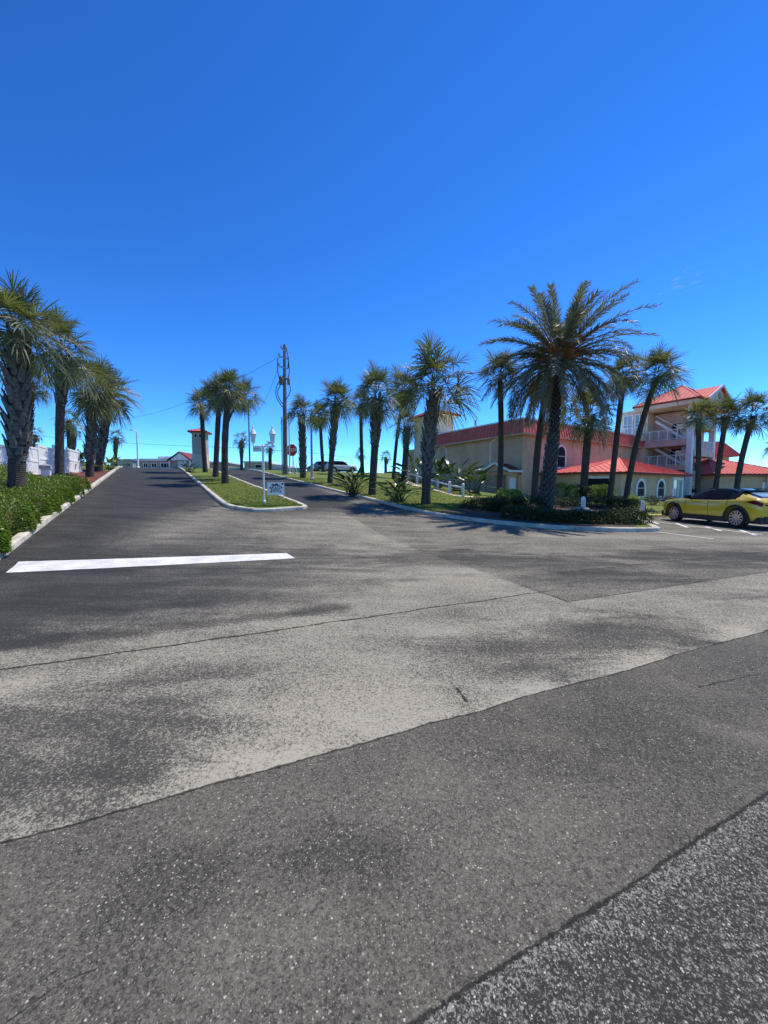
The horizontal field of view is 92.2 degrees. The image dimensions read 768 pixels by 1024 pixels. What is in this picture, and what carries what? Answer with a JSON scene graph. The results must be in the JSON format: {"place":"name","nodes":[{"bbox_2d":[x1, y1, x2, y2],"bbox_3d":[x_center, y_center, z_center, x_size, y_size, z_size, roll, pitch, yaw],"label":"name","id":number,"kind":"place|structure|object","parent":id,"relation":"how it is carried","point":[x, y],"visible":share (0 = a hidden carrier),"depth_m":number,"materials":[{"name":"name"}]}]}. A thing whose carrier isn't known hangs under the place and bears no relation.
{"place":"outdoors","nodes":[
{"label":"outdoors","id":0,"kind":"place"},
{"bbox_2d":[14,463,116,535],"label":"verge","id":1,"kind":"structure","parent":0,"point":[105,469],"depth_m":34.22,"materials":[{"name":"green soil"}]},
{"bbox_2d":[3,363,53,446],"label":"sabal palm","id":2,"kind":"object","parent":1,"relation":"on","point":[35,393],"visible":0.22,"depth_m":28.59,"materials":[{"name":"green plant"}]},
{"bbox_2d":[32,426,45,446],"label":"distant palm","id":3,"kind":"object","parent":1,"relation":"on","point":[36,439],"visible":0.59,"depth_m":45.40,"materials":[{"name":"green plant"}]},
{"bbox_2d":[0,443,80,474],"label":"vinyl fence","id":4,"kind":"object","parent":1,"relation":"on","point":[38,455],"visible":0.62,"depth_m":23.36,"materials":[{"name":"white plastic"}]},
{"bbox_2d":[12,469,108,535],"bbox_3d":[-16.578,-1.276,16.714,4.050,3.560,36.000,-2,4,-32],"label":"mulch bed","id":5,"kind":"object","parent":1,"relation":"on","point":[98,474],"visible":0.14,"depth_m":27.10,"materials":[{"name":"brown soil"}]},
{"bbox_2d":[0,270,89,490],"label":"sabal palm","id":6,"kind":"object","parent":5,"relation":"on","point":[16,366],"visible":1,"depth_m":14.04,"materials":[{"name":"green plant"}]},
{"bbox_2d":[39,463,51,477],"bbox_3d":[-18.756,-2.116,20.506,0.480,1.150,0.400,-2,4,-32],"label":"utility pedestal","id":7,"kind":"object","parent":5,"relation":"on","point":[45,469],"visible":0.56,"depth_m":20.37,"materials":[{"name":"white paint"}]},
{"bbox_2d":[0,463,91,554],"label":"clipped hedge","id":8,"kind":"object","parent":5,"relation":"on","point":[35,500],"visible":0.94,"depth_m":12.48,"materials":[{"name":"green plant"}]},
{"bbox_2d":[0,303,113,478],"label":"sabal palm","id":9,"kind":"object","parent":5,"relation":"on","point":[62,393],"visible":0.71,"depth_m":21.04,"materials":[{"name":"green plant"}]},
{"bbox_2d":[65,354,132,476],"bbox_3d":[-20.540,-6.799,26.449,4.805,9.179,5.195,-2,4,-28],"label":"sabal palm","id":10,"kind":"object","parent":5,"relation":"on","point":[92,410],"visible":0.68,"depth_m":26.20,"materials":[{"name":"green plant"}]},
{"bbox_2d":[69,361,146,470],"bbox_3d":[-23.831,-8.105,31.963,5.927,9.716,5.222,0,4,0],"label":"sabal palm","id":11,"kind":"object","parent":5,"relation":"on","point":[103,437],"visible":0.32,"depth_m":32.06,"materials":[{"name":"green plant"}]},
{"bbox_2d":[52,408,84,448],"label":"distant palm","id":12,"kind":"object","parent":1,"relation":"on","point":[69,430],"visible":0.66,"depth_m":43.33,"materials":[{"name":"green plant"}]},
{"bbox_2d":[64,417,85,449],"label":"distant palm","id":13,"kind":"object","parent":1,"relation":"on","point":[74,437],"visible":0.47,"depth_m":51.35,"materials":[{"name":"green plant"}]},
{"bbox_2d":[94,455,131,469],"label":"strelitzia clump","id":14,"kind":"object","parent":1,"relation":"on","point":[111,460],"visible":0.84,"depth_m":34.88,"materials":[{"name":"green plant"}]},
{"bbox_2d":[0,467,767,1023],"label":"pavement","id":15,"kind":"structure","parent":0,"point":[358,761],"depth_m":2.25,"materials":[{"name":"grey asphalt"}]},
{"bbox_2d":[0,466,122,559],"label":"kerb","id":16,"kind":"structure","parent":15,"relation":"on","point":[18,539],"depth_m":11.73,"materials":[{"name":"concrete"}]},
{"bbox_2d":[6,553,293,572],"bbox_3d":[-4.989,1.099,8.350,5.789,0.104,0.926,-1,4,-16],"label":"stop line","id":17,"kind":"object","parent":15,"relation":"on","point":[25,566],"visible":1,"depth_m":8.21,"materials":[{"name":"white paint"}]},
{"bbox_2d":[178,467,307,511],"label":"island kerb","id":18,"kind":"structure","parent":15,"relation":"on","point":[219,500],"depth_m":17.42,"materials":[{"name":"concrete"}]},
{"bbox_2d":[184,468,296,507],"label":"island lawn","id":19,"kind":"structure","parent":18,"relation":"on","point":[197,472],"depth_m":23.09,"materials":[{"name":"green plant"}]},
{"bbox_2d":[176,460,201,471],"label":"strelitzia clump","id":20,"kind":"object","parent":19,"relation":"on","point":[188,469],"visible":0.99,"depth_m":36.51,"materials":[{"name":"green plant"}]},
{"bbox_2d":[184,386,221,471],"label":"sabal palm","id":21,"kind":"object","parent":19,"relation":"on","point":[200,412],"visible":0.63,"depth_m":37.48,"materials":[{"name":"green plant"}]},
{"bbox_2d":[197,370,236,476],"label":"sabal palm","id":22,"kind":"object","parent":19,"relation":"on","point":[216,444],"visible":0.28,"depth_m":32.23,"materials":[{"name":"green plant"}]},
{"bbox_2d":[201,366,252,483],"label":"sabal palm","id":23,"kind":"object","parent":19,"relation":"on","point":[228,401],"visible":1,"depth_m":26.66,"materials":[{"name":"green plant"}]},
{"bbox_2d":[229,374,266,422],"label":"sabal palm","id":24,"kind":"object","parent":19,"relation":"on","point":[245,410],"visible":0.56,"depth_m":30.45,"materials":[{"name":"green plant"}]},
{"bbox_2d":[249,426,275,502],"bbox_3d":[-5.915,-2.291,18.110,1.282,3.857,0.340,0,4,0],"label":"lamp post","id":25,"kind":"object","parent":19,"relation":"on","point":[253,434],"visible":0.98,"depth_m":17.99,"materials":[{"name":"white metal"}]},
{"bbox_2d":[267,482,283,504],"bbox_3d":[-5.061,-0.765,17.309,0.776,1.259,0.031,0,4,-4],"label":"yard sign","id":26,"kind":"object","parent":19,"relation":"on","point":[275,488],"visible":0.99,"depth_m":17.28,"materials":[{"name":"white paint"}]},
{"bbox_2d":[247,469,660,531],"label":"kerb","id":27,"kind":"structure","parent":15,"relation":"on","point":[653,528],"depth_m":16.20,"materials":[{"name":"concrete"}]},
{"bbox_2d":[661,488,767,527],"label":"parked car","id":28,"kind":"object","parent":15,"relation":"on","point":[738,507],"visible":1,"depth_m":16.31,"materials":[{"name":"yellow paint"}]},
{"bbox_2d":[0,0,767,472],"label":"sky","id":29,"kind":"structure","parent":0,"point":[205,185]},
{"bbox_2d":[259,470,664,526],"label":"lawn","id":30,"kind":"structure","parent":0,"point":[383,477],"depth_m":29.71,"materials":[{"name":"green plant"}]},
{"bbox_2d":[232,431,249,469],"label":"distant palm","id":31,"kind":"object","parent":30,"relation":"on","point":[241,444],"visible":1,"depth_m":55.34,"materials":[{"name":"green plant"}]},
{"bbox_2d":[248,400,255,468],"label":"street light","id":32,"kind":"object","parent":30,"relation":"on","point":[249,440],"visible":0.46,"depth_m":57.29,"materials":[{"name":"metal"}]},
{"bbox_2d":[243,461,279,467],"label":"beach cottage","id":33,"kind":"structure","parent":30,"relation":"on","point":[256,464],"depth_m":71.56,"materials":[{"name":"beige"}]},
{"bbox_2d":[229,468,299,470],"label":"block wall","id":34,"kind":"structure","parent":30,"relation":"on","point":[298,469],"depth_m":67.63,"materials":[{"name":"concrete"}]},
{"bbox_2d":[264,441,275,469],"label":"distant palm","id":35,"kind":"object","parent":30,"relation":"on","point":[270,452],"visible":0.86,"depth_m":59.35,"materials":[{"name":"green plant"}]},
{"bbox_2d":[275,344,290,474],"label":"utility pole","id":36,"kind":"object","parent":30,"relation":"on","point":[282,381],"visible":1,"depth_m":40.77,"materials":[{"name":"wood"}]},
{"bbox_2d":[288,418,290,473],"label":"white conduit post","id":37,"kind":"object","parent":30,"relation":"on","point":[289,447],"visible":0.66,"depth_m":42.45,"materials":[{"name":"plastic"}]},
{"bbox_2d":[287,444,296,473],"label":"stop sign","id":38,"kind":"object","parent":30,"relation":"on","point":[293,447],"visible":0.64,"depth_m":43.02,"materials":[{"name":"metal"}]},
{"bbox_2d":[281,391,318,477],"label":"sabal palm","id":39,"kind":"object","parent":30,"relation":"on","point":[298,403],"visible":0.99,"depth_m":37.04,"materials":[{"name":"green plant"}]},
{"bbox_2d":[309,427,314,479],"bbox_3d":[-6.976,-5.566,35.635,0.494,5.259,0.470,0,4,0],"label":"steel post","id":40,"kind":"object","parent":30,"relation":"on","point":[311,451],"visible":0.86,"depth_m":35.56,"materials":[{"name":"metal"}]},
{"bbox_2d":[307,400,329,471],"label":"sabal palm","id":41,"kind":"object","parent":30,"relation":"on","point":[319,428],"visible":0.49,"depth_m":51.44,"materials":[{"name":"green plant"}]},
{"bbox_2d":[313,461,327,471],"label":"parked car","id":42,"kind":"object","parent":30,"relation":"on","point":[317,466],"visible":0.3,"depth_m":59.43,"materials":[{"name":"grey paint"}]},
{"bbox_2d":[313,376,357,482],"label":"sabal palm","id":43,"kind":"object","parent":30,"relation":"on","point":[336,409],"visible":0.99,"depth_m":32.11,"materials":[{"name":"green plant"}]},
{"bbox_2d":[194,475,485,510],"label":"grass","id":44,"kind":"structure","parent":30,"relation":"on","point":[293,503],"depth_m":22.23,"materials":[{"name":"green plant"}]},
{"bbox_2d":[325,461,357,471],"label":"parked car","id":45,"kind":"object","parent":30,"relation":"on","point":[341,466],"visible":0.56,"depth_m":57.82,"materials":[{"name":"white paint"}]},
{"bbox_2d":[328,465,382,496],"bbox_3d":[-1.948,-2.013,24.119,3.815,1.990,3.238,0,4,0],"label":"strelitzia clump","id":46,"kind":"object","parent":30,"relation":"on","point":[352,492],"visible":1,"depth_m":23.78,"materials":[{"name":"green plant"}]},
{"bbox_2d":[347,388,370,474],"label":"sabal palm","id":47,"kind":"object","parent":30,"relation":"on","point":[361,447],"visible":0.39,"depth_m":49.32,"materials":[{"name":"green plant"}]},
{"bbox_2d":[347,360,403,494],"bbox_3d":[-0.583,-5.514,24.494,4.129,9.322,4.193,0,4,0],"label":"sabal palm","id":48,"kind":"object","parent":30,"relation":"on","point":[376,408],"visible":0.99,"depth_m":24.35,"materials":[{"name":"green plant"}]},
{"bbox_2d":[380,450,391,472],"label":"distant palm","id":49,"kind":"object","parent":30,"relation":"on","point":[386,462],"visible":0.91,"depth_m":63.42,"materials":[{"name":"green plant"}]},
{"bbox_2d":[370,476,422,501],"bbox_3d":[0.932,-1.333,21.494,3.249,1.682,2.900,-2,4,-32],"label":"strelitzia clump","id":50,"kind":"object","parent":30,"relation":"on","point":[398,493],"visible":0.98,"depth_m":21.38,"materials":[{"name":"green plant"}]},
{"bbox_2d":[383,362,425,478],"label":"sabal palm","id":51,"kind":"object","parent":30,"relation":"on","point":[402,377],"visible":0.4,"depth_m":49.07,"materials":[{"name":"green plant"}]},
{"bbox_2d":[387,405,422,482],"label":"sabal palm","id":52,"kind":"object","parent":30,"relation":"on","point":[407,437],"visible":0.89,"depth_m":37.44,"materials":[{"name":"green plant"}]},
{"bbox_2d":[385,453,444,483],"bbox_3d":[3.110,-4.335,37.465,4.899,3.104,5.999,-3,5,-37],"label":"strelitzia clump","id":53,"kind":"object","parent":30,"relation":"on","point":[417,461],"visible":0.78,"depth_m":37.60,"materials":[{"name":"green plant"}]},
{"bbox_2d":[398,469,464,496],"bbox_3d":[3.737,-2.470,34.690,0.572,4.138,17.021,-1,4,-15],"label":"rail fence","id":54,"kind":"object","parent":30,"relation":"on","point":[450,485],"visible":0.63,"depth_m":29.99,"materials":[{"name":"white paint"}]},
{"bbox_2d":[386,327,482,504],"bbox_3d":[2.750,-5.087,21.197,5.331,9.847,5.338,3,5,43],"label":"sabal palm","id":55,"kind":"object","parent":30,"relation":"on","point":[432,413],"visible":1,"depth_m":20.84,"materials":[{"name":"green plant"}]},
{"bbox_2d":[418,454,467,487],"bbox_3d":[5.639,-3.760,33.797,5.365,3.288,4.935,0,4,0],"label":"strelitzia clump","id":56,"kind":"object","parent":30,"relation":"on","point":[437,463],"visible":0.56,"depth_m":33.07,"materials":[{"name":"green plant"}]},
{"bbox_2d":[421,458,486,490],"bbox_3d":[5.909,-3.210,31.373,5.721,3.042,4.556,1,4,13],"label":"strelitzia clump","id":57,"kind":"object","parent":30,"relation":"on","point":[446,469],"visible":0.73,"depth_m":31.57,"materials":[{"name":"green plant"}]},
{"bbox_2d":[447,468,496,493],"bbox_3d":[6.905,-2.476,29.811,4.044,2.164,3.749,0,4,0],"label":"strelitzia clump","id":58,"kind":"object","parent":30,"relation":"on","point":[483,479],"visible":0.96,"depth_m":29.49,"materials":[{"name":"green plant"}]},
{"bbox_2d":[472,347,524,497],"bbox_3d":[7.225,-5.386,23.585,3.467,10.215,3.303,0,4,0],"label":"sabal palm","id":59,"kind":"object","parent":30,"relation":"on","point":[500,441],"visible":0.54,"depth_m":23.56,"materials":[{"name":"green plant"}]},
{"bbox_2d":[437,502,635,526],"bbox_3d":[11.888,-0.211,22.413,7.794,0.678,18.867,4,5,44],"label":"planting bed","id":60,"kind":"object","parent":30,"relation":"on","point":[481,513],"visible":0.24,"depth_m":17.68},
{"bbox_2d":[458,496,526,510],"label":"shrub","id":61,"kind":"object","parent":60,"relation":"on","point":[481,502],"visible":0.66,"depth_m":20.08,"materials":[{"name":"green plant"}]},
{"bbox_2d":[494,487,523,497],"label":"variegated bush","id":62,"kind":"object","parent":60,"relation":"on","point":[510,492],"visible":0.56,"depth_m":22.79,"materials":[{"name":"green plant"}]},
{"bbox_2d":[483,493,551,511],"bbox_3d":[7.262,-0.490,20.198,3.869,1.096,3.021,0,4,0],"label":"shrub","id":63,"kind":"object","parent":60,"relation":"on","point":[532,500],"visible":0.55,"depth_m":19.60,"materials":[{"name":"green plant"}]},
{"bbox_2d":[497,504,553,520],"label":"shrub","id":64,"kind":"object","parent":60,"relation":"on","point":[522,509],"visible":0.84,"depth_m":17.30,"materials":[{"name":"green plant"}]},
{"bbox_2d":[527,367,569,503],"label":"sabal palm","id":65,"kind":"object","parent":60,"relation":"on","point":[536,463],"visible":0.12,"depth_m":24.17,"materials":[{"name":"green plant"}]},
{"bbox_2d":[540,481,578,502],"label":"round bush","id":66,"kind":"object","parent":60,"relation":"on","point":[568,490],"visible":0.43,"depth_m":25.40,"materials":[{"name":"green plant"}]},
{"bbox_2d":[531,507,588,522],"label":"shrub","id":67,"kind":"object","parent":60,"relation":"on","point":[551,514],"visible":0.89,"depth_m":16.49,"materials":[{"name":"green plant"}]},
{"bbox_2d":[478,277,661,510],"bbox_3d":[9.477,-5.708,20.121,8.808,12.149,9.149,0,4,0],"label":"date palm","id":68,"kind":"object","parent":60,"relation":"on","point":[559,354],"visible":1,"depth_m":19.06,"materials":[{"name":"green plant"}]},
{"bbox_2d":[554,495,596,508],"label":"shrub","id":69,"kind":"object","parent":60,"relation":"on","point":[565,503],"visible":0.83,"depth_m":23.17,"materials":[{"name":"green plant"}]},
{"bbox_2d":[575,484,597,503],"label":"round bush","id":70,"kind":"object","parent":60,"relation":"on","point":[582,491],"visible":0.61,"depth_m":27.06,"materials":[{"name":"green plant"}]},
{"bbox_2d":[559,508,616,524],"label":"shrub","id":71,"kind":"object","parent":60,"relation":"on","point":[591,514],"visible":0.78,"depth_m":16.38,"materials":[{"name":"green plant"}]},
{"bbox_2d":[560,384,624,497],"bbox_3d":[15.191,-5.244,27.956,4.980,9.868,4.701,0,4,0],"label":"sabal palm","id":72,"kind":"object","parent":60,"relation":"on","point":[588,430],"visible":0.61,"depth_m":27.54,"materials":[{"name":"green plant"}]},
{"bbox_2d":[570,494,628,507],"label":"shrub","id":73,"kind":"object","parent":60,"relation":"on","point":[610,497],"visible":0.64,"depth_m":24.14,"materials":[{"name":"green plant"}]},
{"bbox_2d":[587,484,617,504],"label":"round bush","id":74,"kind":"object","parent":60,"relation":"on","point":[599,490],"visible":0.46,"depth_m":27.66,"materials":[{"name":"green plant"}]},
{"bbox_2d":[588,506,644,524],"bbox_3d":[10.413,0.177,16.674,2.709,0.851,1.814,0,4,0],"label":"shrub","id":75,"kind":"object","parent":60,"relation":"on","point":[621,512],"visible":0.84,"depth_m":16.25,"materials":[{"name":"green plant"}]},
{"bbox_2d":[595,497,648,509],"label":"shrub","id":76,"kind":"object","parent":60,"relation":"on","point":[629,502],"visible":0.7,"depth_m":24.27,"materials":[{"name":"green plant"}]},
{"bbox_2d":[603,351,649,505],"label":"sabal palm","id":77,"kind":"object","parent":60,"relation":"on","point":[620,366],"visible":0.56,"depth_m":26.55,"materials":[{"name":"green plant"}]},
{"bbox_2d":[624,494,646,507],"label":"variegated bush","id":78,"kind":"object","parent":60,"relation":"on","point":[633,497],"visible":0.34,"depth_m":26.81,"materials":[{"name":"green plant"}]},
{"bbox_2d":[615,508,659,523],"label":"shrub","id":79,"kind":"object","parent":60,"relation":"on","point":[646,514],"visible":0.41,"depth_m":16.47,"materials":[{"name":"green plant"}]},
{"bbox_2d":[623,339,696,506],"bbox_3d":[20.048,-6.227,27.163,4.382,12.338,4.545,-2,4,-29],"label":"sabal palm","id":80,"kind":"object","parent":60,"relation":"on","point":[657,358],"visible":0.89,"depth_m":26.76,"materials":[{"name":"green plant"}]},
{"bbox_2d":[408,411,692,500],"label":"clubhouse","id":81,"kind":"structure","parent":30,"relation":"on","point":[474,444],"depth_m":38.89,"materials":[{"name":"beige paint"}]},
{"bbox_2d":[437,446,446,467],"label":"window","id":82,"kind":"structure","parent":81,"relation":"in","point":[442,450],"depth_m":45.78,"materials":[{"name":"white paint"}]},
{"bbox_2d":[489,438,497,464],"bbox_3d":[11.696,-6.238,38.472,0.140,2.915,1.870,-2,4,-32],"label":"window","id":83,"kind":"structure","parent":81,"relation":"in","point":[494,444],"depth_m":38.76,"materials":[{"name":"white paint"}]},
{"bbox_2d":[510,478,515,488],"bbox_3d":[12.470,-2.192,35.828,0.850,2.250,0.130,-2,4,-32],"label":"door","id":84,"kind":"structure","parent":81,"relation":"in","point":[512,480],"depth_m":35.81,"materials":[{"name":"white paint"}]},
{"bbox_2d":[557,445,566,468],"bbox_3d":[18.822,-5.835,39.211,1.920,2.615,0.140,-2,4,-32],"label":"window","id":85,"kind":"structure","parent":81,"relation":"in","point":[562,452],"depth_m":39.33,"materials":[{"name":"white glass"}]},
{"bbox_2d":[587,476,608,496],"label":"window","id":86,"kind":"structure","parent":81,"relation":"in","point":[592,480],"depth_m":33.98,"materials":[{"name":"glass"}]},
{"bbox_2d":[635,478,645,496],"bbox_3d":[24.542,-2.211,35.288,2.070,2.042,0.140,-2,4,-32],"label":"window","id":87,"kind":"structure","parent":81,"relation":"in","point":[640,488],"depth_m":35.30,"materials":[{"name":"glass"}]},
{"bbox_2d":[656,478,665,499],"bbox_3d":[28.168,-2.355,37.550,2.070,2.169,0.140,-2,4,-32],"label":"window","id":88,"kind":"structure","parent":81,"relation":"in","point":[660,486],"depth_m":37.61,"materials":[{"name":"white paint"}]},
{"bbox_2d":[672,477,683,498],"bbox_3d":[31.560,-2.467,39.703,2.606,2.500,0.080,-2,4,-32],"label":"french door","id":89,"kind":"structure","parent":81,"relation":"in","point":[677,482],"depth_m":39.65,"materials":[{"name":"white paint"}]},
{"bbox_2d":[634,494,678,505],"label":"shrub","id":90,"kind":"object","parent":30,"relation":"on","point":[655,499],"visible":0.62,"depth_m":30.34,"materials":[{"name":"green plant"}]},
{"bbox_2d":[614,384,730,497],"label":"apartment block","id":91,"kind":"structure","parent":30,"relation":"on","point":[668,442],"depth_m":46.38,"materials":[{"name":"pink paint"}]},
{"bbox_2d":[623,415,633,433],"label":"window","id":92,"kind":"structure","parent":91,"relation":"in","point":[627,420],"depth_m":49.89,"materials":[{"name":"white glass"}]},
{"bbox_2d":[634,414,644,433],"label":"window","id":93,"kind":"structure","parent":91,"relation":"in","point":[637,417],"depth_m":48.98,"materials":[{"name":"white glass"}]},
{"bbox_2d":[670,448,680,464],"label":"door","id":94,"kind":"structure","parent":91,"relation":"in","point":[672,454],"depth_m":47.01,"materials":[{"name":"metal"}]},
{"bbox_2d":[678,395,724,495],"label":"sabal palm","id":95,"kind":"object","parent":30,"relation":"on","point":[697,422],"visible":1,"depth_m":26.52,"materials":[{"name":"green plant"}]},
{"bbox_2d":[684,441,767,492],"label":"pavilion","id":96,"kind":"structure","parent":30,"relation":"on","point":[754,476],"depth_m":43.59,"materials":[{"name":"beige paint"}]},
{"bbox_2d":[703,392,751,487],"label":"sabal palm","id":97,"kind":"object","parent":30,"relation":"on","point":[727,417],"visible":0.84,"depth_m":27.02,"materials":[{"name":"green plant"}]},
{"bbox_2d":[727,386,767,487],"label":"sabal palm","id":98,"kind":"object","parent":30,"relation":"on","point":[752,423],"visible":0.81,"depth_m":27.08,"materials":[{"name":"green plant"}]},
{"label":"mulch slope","id":99,"kind":"structure","parent":30,"relation":"on","visible":0},
{"bbox_2d":[406,481,475,497],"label":"edging path","id":100,"kind":"structure","parent":99,"relation":"on","point":[407,482],"depth_m":31.33,"materials":[{"name":"beige paint"}]},
{"bbox_3d":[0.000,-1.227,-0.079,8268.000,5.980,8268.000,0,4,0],"label":"ground","id":101,"kind":"structure","parent":0,"visible":0},
{"bbox_2d":[108,428,126,465],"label":"distant palm","id":102,"kind":"object","parent":101,"relation":"on","point":[115,440],"visible":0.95,"depth_m":65.14,"materials":[{"name":"green plant"}]},
{"bbox_2d":[110,459,135,467],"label":"beach house","id":103,"kind":"structure","parent":101,"relation":"on","point":[132,461],"depth_m":77.50,"materials":[{"name":"grey"}]},
{"bbox_2d":[129,429,139,467],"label":"street light","id":104,"kind":"object","parent":101,"relation":"on","point":[137,448],"visible":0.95,"depth_m":61.35,"materials":[{"name":"white metal"}]},
{"bbox_2d":[134,451,210,468],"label":"motel","id":105,"kind":"structure","parent":101,"relation":"on","point":[174,461],"depth_m":75.23,"materials":[{"name":"beige paint"}]},
{"bbox_2d":[187,428,211,467],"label":"gate tower","id":106,"kind":"structure","parent":101,"relation":"on","point":[196,449],"depth_m":56.61,"materials":[{"name":"beige"}]},
{"bbox_2d":[210,462,239,469],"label":"annex","id":107,"kind":"object","parent":101,"relation":"on","point":[233,465],"visible":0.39,"depth_m":77.94,"materials":[{"name":"beige"}]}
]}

